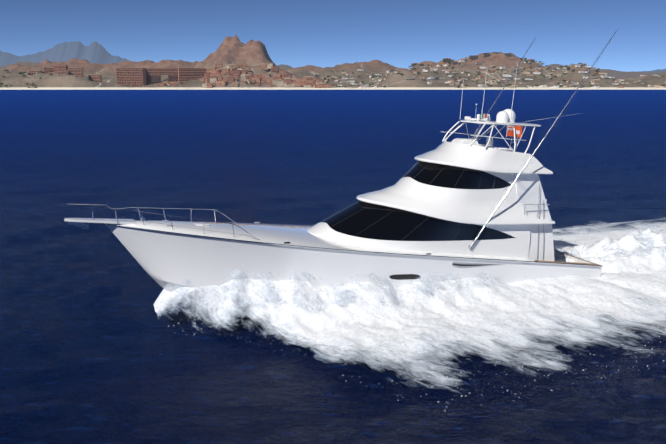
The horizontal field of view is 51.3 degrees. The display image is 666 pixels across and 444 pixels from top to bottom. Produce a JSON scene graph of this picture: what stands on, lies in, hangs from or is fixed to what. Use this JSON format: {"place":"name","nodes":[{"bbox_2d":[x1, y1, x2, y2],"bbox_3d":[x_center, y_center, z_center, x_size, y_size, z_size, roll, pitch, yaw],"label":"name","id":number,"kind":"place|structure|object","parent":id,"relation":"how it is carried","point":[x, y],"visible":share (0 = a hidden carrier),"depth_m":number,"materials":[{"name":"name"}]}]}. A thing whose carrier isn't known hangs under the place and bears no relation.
{"place":"outdoors","nodes":[
{"label":"outdoors","id":0,"kind":"place"},
{"bbox_2d":[0,90,665,443],"bbox_3d":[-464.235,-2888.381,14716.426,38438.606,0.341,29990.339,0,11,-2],"label":"sea","id":1,"kind":"structure","parent":0,"point":[95,348],"depth_m":47.71,"materials":[{"name":"liquid"}]},
{"bbox_2d":[107,223,600,315],"bbox_3d":[1.791,2.500,39.197,28.000,5.300,7.300,-1,11,-22],"label":"hull","id":2,"kind":"object","parent":1,"relation":"on","point":[167,261],"visible":0.62,"depth_m":34.67,"materials":[{"name":"paint"}]},
{"bbox_2d":[108,220,531,260],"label":"deck","id":3,"kind":"structure","parent":2,"relation":"on","point":[298,235],"depth_m":35.27,"materials":[{"name":"white"}]},
{"bbox_2d":[64,218,208,225],"bbox_3d":[-9.546,-0.030,34.140,6.850,0.365,0.920,-1,11,-22],"label":"pulpit","id":4,"kind":"object","parent":3,"relation":"on","point":[112,221],"visible":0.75,"depth_m":33.38,"materials":[{"name":"white"}]},
{"bbox_2d":[64,203,430,254],"bbox_3d":[-4.402,0.108,36.236,17.947,2.145,7.101,-1,11,-22],"label":"bow railing","id":5,"kind":"object","parent":3,"relation":"on","point":[81,225],"visible":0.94,"depth_m":33.57,"materials":[{"name":"silver metal"}]},
{"bbox_2d":[104,223,602,266],"bbox_3d":[1.870,1.058,38.945,28.016,2.349,7.380,-1,11,-22],"label":"rub rail","id":6,"kind":"object","parent":2,"relation":"on","point":[344,250],"visible":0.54,"depth_m":34.73,"materials":[{"name":"silver metal"}]},
{"bbox_2d":[389,274,419,279],"bbox_3d":[2.546,2.275,39.457,1.810,0.300,6.843,-1,11,-22],"label":"porthole","id":7,"kind":"object","parent":2,"relation":"on","point":[403,276],"visible":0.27,"depth_m":36.37,"materials":[{"name":"black glass"}]},
{"bbox_2d":[452,262,499,267],"bbox_3d":[6.664,1.657,40.991,3.400,0.368,7.109,-1,11,-22],"label":"vent louvre","id":8,"kind":"object","parent":2,"relation":"on","point":[462,265],"visible":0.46,"depth_m":37.52,"materials":[{"name":"grey metal"}]},
{"bbox_2d":[534,250,601,265],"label":"cockpit","id":9,"kind":"object","parent":2,"relation":"in","point":[563,256],"visible":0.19,"depth_m":42.74,"materials":[{"name":"white"}]},
{"bbox_2d":[153,218,665,309],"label":"foam","id":10,"kind":"object","parent":1,"relation":"on","point":[598,239],"visible":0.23,"depth_m":53.14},
{"bbox_2d":[155,228,665,391],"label":"bow wave foam","id":11,"kind":"object","parent":1,"relation":"on","point":[383,335],"visible":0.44,"depth_m":34.31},
{"bbox_2d":[164,223,665,311],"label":"sea spray","id":12,"kind":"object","parent":11,"relation":"on","point":[340,291],"depth_m":34.53,"materials":[{"name":"white liquid"}]},
{"bbox_2d":[162,224,664,410],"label":"spray drops","id":13,"kind":"object","parent":1,"relation":"on","point":[479,298],"visible":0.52,"depth_m":34.69,"materials":[{"name":"white liquid"}]},
{"bbox_2d":[0,35,665,89],"bbox_3d":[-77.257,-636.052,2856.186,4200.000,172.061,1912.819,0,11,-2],"label":"coast","id":14,"kind":"structure","parent":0,"point":[235,50],"depth_m":2175.00},
{"bbox_2d":[29,52,665,87],"bbox_3d":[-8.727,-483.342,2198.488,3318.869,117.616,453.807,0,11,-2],"label":"buildings","id":15,"kind":"structure","parent":14,"relation":"on","point":[136,76],"depth_m":2126.87,"materials":[{"name":"brown ceramic"}]},
{"bbox_2d":[0,41,665,79],"bbox_3d":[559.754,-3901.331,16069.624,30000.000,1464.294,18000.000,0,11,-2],"label":"mountains","id":16,"kind":"structure","parent":0,"point":[95,52],"depth_m":22767.72,"materials":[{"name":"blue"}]},
{"bbox_2d":[0,0,665,71],"label":"sky","id":17,"kind":"structure","parent":0,"point":[293,33],"materials":[{"name":"blue"}]},
{"bbox_2d":[308,141,554,260],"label":"house","id":18,"kind":"structure","parent":0,"point":[471,206],"depth_m":38.01,"materials":[{"name":"white plastic"}]},
{"bbox_2d":[320,165,508,239],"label":"mullions","id":19,"kind":"object","parent":18,"relation":"attached to","point":[395,209],"visible":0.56,"depth_m":37.70,"materials":[{"name":"black"}]},
{"bbox_2d":[441,121,534,152],"bbox_3d":[9.066,-4.786,40.687,4.491,2.054,4.522,-1,11,-22],"label":"tower frame","id":20,"kind":"object","parent":18,"relation":"on","point":[482,135],"visible":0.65,"depth_m":39.54,"materials":[{"name":"white metal"}]},
{"bbox_2d":[468,29,617,248],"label":"outriggers","id":21,"kind":"object","parent":18,"relation":"attached to","point":[488,220],"visible":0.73,"depth_m":38.08,"materials":[{"name":"silver metal"}]},
{"bbox_2d":[452,63,580,151],"bbox_3d":[11.243,-6.532,41.218,8.751,5.550,3.100,-1,11,-22],"label":"roof equipment","id":22,"kind":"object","parent":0,"point":[506,117],"depth_m":39.94,"materials":[{"name":"white plastic"}]},
{"bbox_2d":[480,114,521,137],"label":"jackets","id":23,"kind":"object","parent":22,"relation":"attached to","point":[518,131],"visible":0.96,"depth_m":39.33,"materials":[{"name":"orange fabric"}]},
{"bbox_2d":[524,184,589,261],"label":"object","id":24,"kind":"object","parent":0,"point":[543,204],"depth_m":39.58,"materials":[{"name":"silver metal"}]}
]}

